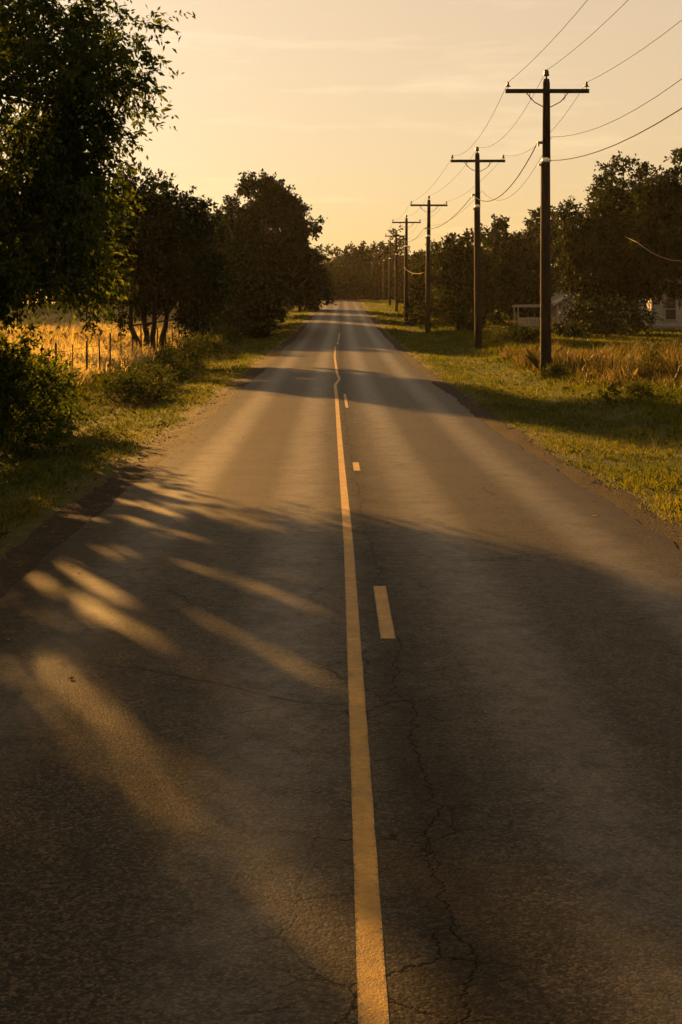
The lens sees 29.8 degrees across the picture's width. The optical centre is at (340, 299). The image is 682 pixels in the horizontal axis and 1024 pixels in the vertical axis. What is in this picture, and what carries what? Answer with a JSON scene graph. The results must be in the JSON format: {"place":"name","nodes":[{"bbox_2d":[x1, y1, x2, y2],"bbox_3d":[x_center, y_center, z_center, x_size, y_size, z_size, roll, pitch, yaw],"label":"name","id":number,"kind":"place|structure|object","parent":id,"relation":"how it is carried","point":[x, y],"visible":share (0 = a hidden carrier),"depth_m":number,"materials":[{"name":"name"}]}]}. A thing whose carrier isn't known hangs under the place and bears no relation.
{"place":"outdoors","nodes":[
{"label":"outdoors","id":0,"kind":"place"},
{"bbox_2d":[0,300,681,1023],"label":"road","id":1,"kind":"structure","parent":0,"point":[376,718],"depth_m":6.69,"materials":[{"name":"grey asphalt"}]},
{"bbox_2d":[2,378,681,679],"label":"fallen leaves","id":2,"kind":"object","parent":1,"relation":"on","point":[71,678],"visible":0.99,"depth_m":15.64,"materials":[{"name":"brown plant"}]},
{"bbox_2d":[0,298,681,559],"bbox_3d":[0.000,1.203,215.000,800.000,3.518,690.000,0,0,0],"label":"ground","id":3,"kind":"structure","parent":0,"point":[24,529],"depth_m":26.13,"materials":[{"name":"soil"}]},
{"bbox_2d":[3,241,53,306],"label":"tree","id":4,"kind":"object","parent":3,"relation":"on","point":[19,292],"depth_m":109.31,"materials":[{"name":"green plant"}]},
{"bbox_2d":[0,308,90,457],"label":"bush","id":5,"kind":"object","parent":3,"relation":"on","point":[12,383],"visible":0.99,"depth_m":23.12,"materials":[{"name":"green plant"}]},
{"bbox_2d":[2,344,97,429],"bbox_3d":[-7.128,1.880,27.586,3.302,2.014,3.847,0,0,0],"label":"bush","id":6,"kind":"object","parent":3,"relation":"on","point":[68,385],"visible":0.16,"depth_m":27.56,"materials":[{"name":"green plant"}]},
{"bbox_2d":[0,0,195,343],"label":"broadleaf tree","id":7,"kind":"object","parent":3,"relation":"on","point":[58,199],"visible":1,"depth_m":22.73,"materials":[{"name":"green plant"}]},
{"bbox_2d":[35,241,166,309],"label":"tree","id":8,"kind":"object","parent":3,"relation":"on","point":[80,305],"depth_m":106.14,"materials":[{"name":"green plant"}]},
{"bbox_2d":[0,304,227,390],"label":"field grass","id":9,"kind":"structure","parent":3,"relation":"on","point":[63,338],"depth_m":58.61,"materials":[{"name":"plant"}]},
{"bbox_2d":[52,324,185,381],"bbox_3d":[-8.349,1.947,53.571,0.113,1.881,41.775,0,0,0],"label":"wire fence","id":10,"kind":"object","parent":3,"relation":"on","point":[110,349],"visible":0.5,"depth_m":46.29,"materials":[{"name":"brown wood"}]},
{"bbox_2d":[82,365,184,406],"bbox_3d":[-5.706,2.436,35.762,2.831,1.217,3.120,0,0,24],"label":"weed clump","id":11,"kind":"object","parent":3,"relation":"on","point":[133,388],"visible":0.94,"depth_m":35.36,"materials":[{"name":"green plant"}]},
{"bbox_2d":[95,355,193,389],"bbox_3d":[-6.204,2.360,40.827,2.925,1.335,3.402,0,0,0],"label":"weed clump","id":12,"kind":"object","parent":3,"relation":"on","point":[158,373],"visible":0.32,"depth_m":40.34,"materials":[{"name":"green plant"}]},
{"bbox_2d":[53,162,239,350],"bbox_3d":[-8.823,-1.724,58.000,8.254,8.974,8.419,0,0,0],"label":"multi stem tree","id":13,"kind":"object","parent":3,"relation":"on","point":[176,229],"visible":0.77,"depth_m":56.77,"materials":[{"name":"green plant"}]},
{"bbox_2d":[0,301,322,597],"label":"gravel shoulder","id":14,"kind":"object","parent":3,"relation":"on","point":[42,548],"visible":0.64,"depth_m":16.42},
{"bbox_2d":[120,206,225,305],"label":"tree","id":15,"kind":"object","parent":3,"relation":"on","point":[214,251],"visible":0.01,"depth_m":109.95,"materials":[{"name":"green plant"}]},
{"bbox_2d":[138,348,215,380],"bbox_3d":[-6.225,2.453,47.536,3.068,1.297,3.739,0,0,0],"label":"weed clump","id":16,"kind":"object","parent":3,"relation":"on","point":[186,370],"visible":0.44,"depth_m":47.51,"materials":[{"name":"green plant"}]},
{"bbox_2d":[150,337,217,368],"bbox_3d":[-6.884,2.276,54.473,4.070,1.405,3.123,0,0,42],"label":"weed clump","id":17,"kind":"object","parent":3,"relation":"on","point":[193,354],"visible":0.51,"depth_m":54.03,"materials":[{"name":"green plant"}]},
{"bbox_2d":[168,330,240,355],"bbox_3d":[-7.462,2.121,65.157,3.850,1.436,5.363,0,0,28],"label":"weed clump","id":18,"kind":"object","parent":3,"relation":"on","point":[216,345],"visible":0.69,"depth_m":64.45,"materials":[{"name":"green plant"}]},
{"bbox_2d":[188,317,246,347],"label":"weed clump","id":19,"kind":"object","parent":3,"relation":"on","point":[230,332],"visible":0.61,"depth_m":73.99,"materials":[{"name":"green plant"}]},
{"bbox_2d":[203,208,236,226],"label":"bushy tree","id":20,"kind":"object","parent":3,"relation":"on","point":[219,213],"visible":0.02,"depth_m":127.49,"materials":[{"name":"green plant"}]},
{"bbox_2d":[185,235,300,337],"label":"bushy tree","id":21,"kind":"object","parent":3,"relation":"on","point":[260,288],"visible":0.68,"depth_m":90.22,"materials":[{"name":"green plant"}]},
{"bbox_2d":[212,168,329,327],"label":"round tree","id":22,"kind":"object","parent":3,"relation":"on","point":[275,205],"visible":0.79,"depth_m":109.42,"materials":[{"name":"green plant"}]},
{"bbox_2d":[269,227,309,308],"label":"bushy tree","id":23,"kind":"object","parent":3,"relation":"on","point":[288,289],"depth_m":150.00,"materials":[{"name":"green plant"}]},
{"bbox_2d":[282,263,339,310],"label":"bushy tree","id":24,"kind":"object","parent":3,"relation":"on","point":[315,299],"visible":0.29,"depth_m":168.68,"materials":[{"name":"green plant"}]},
{"bbox_2d":[319,226,439,299],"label":"distant woods","id":25,"kind":"object","parent":3,"relation":"on","point":[356,278],"visible":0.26,"depth_m":263.83,"materials":[{"name":"green plant"}]},
{"bbox_2d":[377,249,385,299],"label":"utility pole","id":26,"kind":"object","parent":3,"relation":"on","point":[379,278],"visible":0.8,"depth_m":261.91,"materials":[{"name":"wood"}]},
{"bbox_2d":[376,244,391,299],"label":"utility pole","id":27,"kind":"object","parent":3,"relation":"on","point":[383,247],"visible":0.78,"depth_m":235.87,"materials":[{"name":"wood"}]},
{"bbox_2d":[381,238,398,305],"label":"utility pole","id":28,"kind":"object","parent":3,"relation":"on","point":[390,246],"visible":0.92,"depth_m":202.87,"materials":[{"name":"wood"}]},
{"bbox_2d":[385,230,404,311],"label":"utility pole","id":29,"kind":"object","parent":3,"relation":"on","point":[396,283],"visible":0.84,"depth_m":167.85,"materials":[{"name":"wood"}]},
{"bbox_2d":[392,215,420,320],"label":"utility pole","id":30,"kind":"object","parent":3,"relation":"on","point":[406,222],"visible":0.98,"depth_m":128.85,"materials":[{"name":"wood"}]},
{"bbox_2d":[393,249,423,303],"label":"roadside tree","id":31,"kind":"object","parent":3,"relation":"on","point":[401,284],"visible":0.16,"depth_m":213.25,"materials":[{"name":"green plant"}]},
{"bbox_2d":[403,306,435,325],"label":"bush","id":32,"kind":"object","parent":3,"relation":"on","point":[414,318],"visible":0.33,"depth_m":117.85,"materials":[{"name":"green plant"}]},
{"bbox_2d":[402,254,440,315],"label":"bushy tree","id":33,"kind":"object","parent":3,"relation":"on","point":[416,289],"visible":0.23,"depth_m":148.60,"materials":[{"name":"green plant"}]},
{"bbox_2d":[410,196,447,332],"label":"utility pole","id":34,"kind":"object","parent":3,"relation":"on","point":[427,304],"visible":0.98,"depth_m":99.86,"materials":[{"name":"wood"}]},
{"bbox_2d":[412,240,445,269],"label":"roadside tree","id":35,"kind":"object","parent":3,"relation":"on","point":[432,248],"visible":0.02,"depth_m":198.85,"materials":[{"name":"green plant"}]},
{"bbox_2d":[411,285,464,329],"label":"bush","id":36,"kind":"object","parent":3,"relation":"on","point":[444,302],"visible":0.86,"depth_m":107.48,"materials":[{"name":"green plant"}]},
{"bbox_2d":[418,232,512,323],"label":"bushy tree","id":37,"kind":"object","parent":3,"relation":"on","point":[454,267],"visible":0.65,"depth_m":122.07,"materials":[{"name":"green plant"}]},
{"bbox_2d":[447,303,494,330],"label":"bush","id":38,"kind":"object","parent":3,"relation":"on","point":[462,320],"visible":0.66,"depth_m":95.60,"materials":[{"name":"green plant"}]},
{"bbox_2d":[450,147,504,348],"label":"utility pole","id":39,"kind":"object","parent":3,"relation":"on","point":[477,287],"visible":0.98,"depth_m":67.67,"materials":[{"name":"wood"}]},
{"bbox_2d":[461,226,504,309],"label":"roadside tree","id":40,"kind":"object","parent":3,"relation":"on","point":[466,233],"depth_m":158.43,"materials":[{"name":"green plant"}]},
{"bbox_2d":[483,327,521,344],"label":"weed clump","id":41,"kind":"object","parent":3,"relation":"on","point":[504,336],"visible":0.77,"depth_m":71.56,"materials":[{"name":"green plant"}]},
{"bbox_2d":[466,213,558,320],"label":"roadside tree","id":42,"kind":"object","parent":3,"relation":"on","point":[519,255],"visible":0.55,"depth_m":129.71,"materials":[{"name":"green plant"}]},
{"bbox_2d":[352,300,681,550],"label":"gravel shoulder","id":43,"kind":"object","parent":3,"relation":"on","point":[624,502],"visible":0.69,"depth_m":20.16},
{"bbox_2d":[0,369,676,582],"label":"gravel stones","id":44,"kind":"object","parent":43,"relation":"on","point":[244,381],"visible":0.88,"depth_m":20.30,"materials":[{"name":"grey gravel"}]},
{"bbox_2d":[361,299,681,525],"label":"grass","id":45,"kind":"structure","parent":3,"relation":"on","point":[673,397],"depth_m":31.99,"materials":[{"name":"green plant"}]},
{"bbox_2d":[508,323,539,343],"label":"weed clump","id":46,"kind":"object","parent":3,"relation":"on","point":[529,337],"visible":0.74,"depth_m":73.63,"materials":[{"name":"green plant"}]},
{"bbox_2d":[512,304,539,326],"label":"covered porch","id":47,"kind":"object","parent":3,"relation":"on","point":[519,320],"visible":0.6,"depth_m":111.95,"materials":[{"name":"white wood"}]},
{"bbox_2d":[504,207,578,315],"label":"roadside tree","id":48,"kind":"object","parent":3,"relation":"on","point":[532,223],"visible":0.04,"depth_m":147.10,"materials":[{"name":"green plant"}]},
{"bbox_2d":[505,70,588,378],"bbox_3d":[7.140,-2.343,44.468,2.900,11.320,0.455,0,0,0],"label":"utility pole","id":49,"kind":"object","parent":3,"relation":"on","point":[545,290],"visible":0.98,"depth_m":44.35,"materials":[{"name":"brown wood"}]},
{"bbox_2d":[378,144,536,261],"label":"bundled cable","id":50,"kind":"object","parent":49,"relation":"attached to","point":[477,198],"visible":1,"depth_m":61.08,"materials":[{"name":"rubber"}]},
{"bbox_2d":[381,1,586,241],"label":"power line","id":51,"kind":"object","parent":49,"relation":"attached to","point":[512,78],"visible":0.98,"depth_m":39.85,"materials":[{"name":"metal"}]},
{"bbox_2d":[385,0,627,244],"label":"power line","id":52,"kind":"object","parent":49,"relation":"attached to","point":[537,87],"visible":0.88,"depth_m":44.23,"materials":[{"name":"metal"}]},
{"bbox_2d":[381,79,681,260],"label":"power line","id":53,"kind":"object","parent":49,"relation":"attached to","point":[563,136],"visible":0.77,"depth_m":40.11,"materials":[{"name":"metal"}]},
{"bbox_2d":[388,20,681,250],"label":"power line","id":54,"kind":"object","parent":49,"relation":"attached to","point":[571,105],"visible":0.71,"depth_m":44.78,"materials":[{"name":"metal"}]},
{"bbox_2d":[550,108,681,160],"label":"bundled cable","id":55,"kind":"object","parent":49,"relation":"attached to","point":[623,140],"visible":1,"depth_m":32.79,"materials":[{"name":"rubber"}]},
{"bbox_2d":[538,361,572,379],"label":"weed clump","id":56,"kind":"object","parent":3,"relation":"on","point":[550,370],"visible":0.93,"depth_m":43.71,"materials":[{"name":"green plant"}]},
{"bbox_2d":[438,311,681,390],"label":"lawn grass","id":57,"kind":"structure","parent":3,"relation":"on","point":[654,333],"depth_m":83.50,"materials":[{"name":"green plant"}]},
{"bbox_2d":[533,316,587,335],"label":"weed clump","id":58,"kind":"object","parent":3,"relation":"on","point":[552,329],"visible":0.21,"depth_m":87.62,"materials":[{"name":"green plant"}]},
{"bbox_2d":[551,288,626,325],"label":"gabled cottage","id":59,"kind":"structure","parent":3,"relation":"on","point":[558,303],"depth_m":116.09,"materials":[{"name":"white"}]},
{"bbox_2d":[533,150,681,334],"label":"spreading tree","id":60,"kind":"object","parent":3,"relation":"on","point":[586,246],"visible":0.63,"depth_m":91.93,"materials":[{"name":"green plant"}]},
{"bbox_2d":[553,292,662,337],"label":"bush","id":61,"kind":"object","parent":3,"relation":"on","point":[593,315],"visible":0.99,"depth_m":83.69,"materials":[{"name":"green plant"}]},
{"bbox_2d":[597,374,669,402],"bbox_3d":[7.540,2.347,33.188,1.998,0.871,1.282,0,0,0],"label":"weed clump","id":62,"kind":"object","parent":3,"relation":"on","point":[635,388],"visible":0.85,"depth_m":32.96,"materials":[{"name":"green plant"}]},
{"bbox_2d":[610,148,681,287],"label":"spreading tree","id":63,"kind":"object","parent":3,"relation":"on","point":[659,201],"visible":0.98,"depth_m":86.47,"materials":[{"name":"green plant"}]},
{"bbox_2d":[634,342,665,374],"bbox_3d":[9.980,2.038,40.979,1.364,1.477,1.194,0,0,0],"label":"weed clump","id":64,"kind":"object","parent":3,"relation":"on","point":[652,354],"visible":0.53,"depth_m":40.89,"materials":[{"name":"green plant"}]},
{"bbox_2d":[639,276,681,328],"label":"white house","id":65,"kind":"structure","parent":3,"relation":"on","point":[670,314],"depth_m":106.02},
{"bbox_2d":[663,297,678,319],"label":"window","id":66,"kind":"structure","parent":65,"relation":"in","point":[670,311],"depth_m":105.98,"materials":[{"name":"white glass"}]},
{"bbox_2d":[2,335,679,469],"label":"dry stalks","id":67,"kind":"object","parent":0,"point":[481,374],"visible":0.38,"depth_m":30.85,"materials":[{"name":"beige plant"}]},
{"bbox_2d":[0,0,681,297],"label":"sky","id":68,"kind":"structure","parent":0,"point":[361,106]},
{"bbox_2d":[499,336,681,390],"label":"reed grass","id":69,"kind":"structure","parent":0,"point":[610,362],"depth_m":45.23,"materials":[{"name":"brown plant"}]},
{"bbox_2d":[624,236,679,260],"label":"service wire","id":70,"kind":"object","parent":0,"point":[652,252],"visible":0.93,"depth_m":82.11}
]}

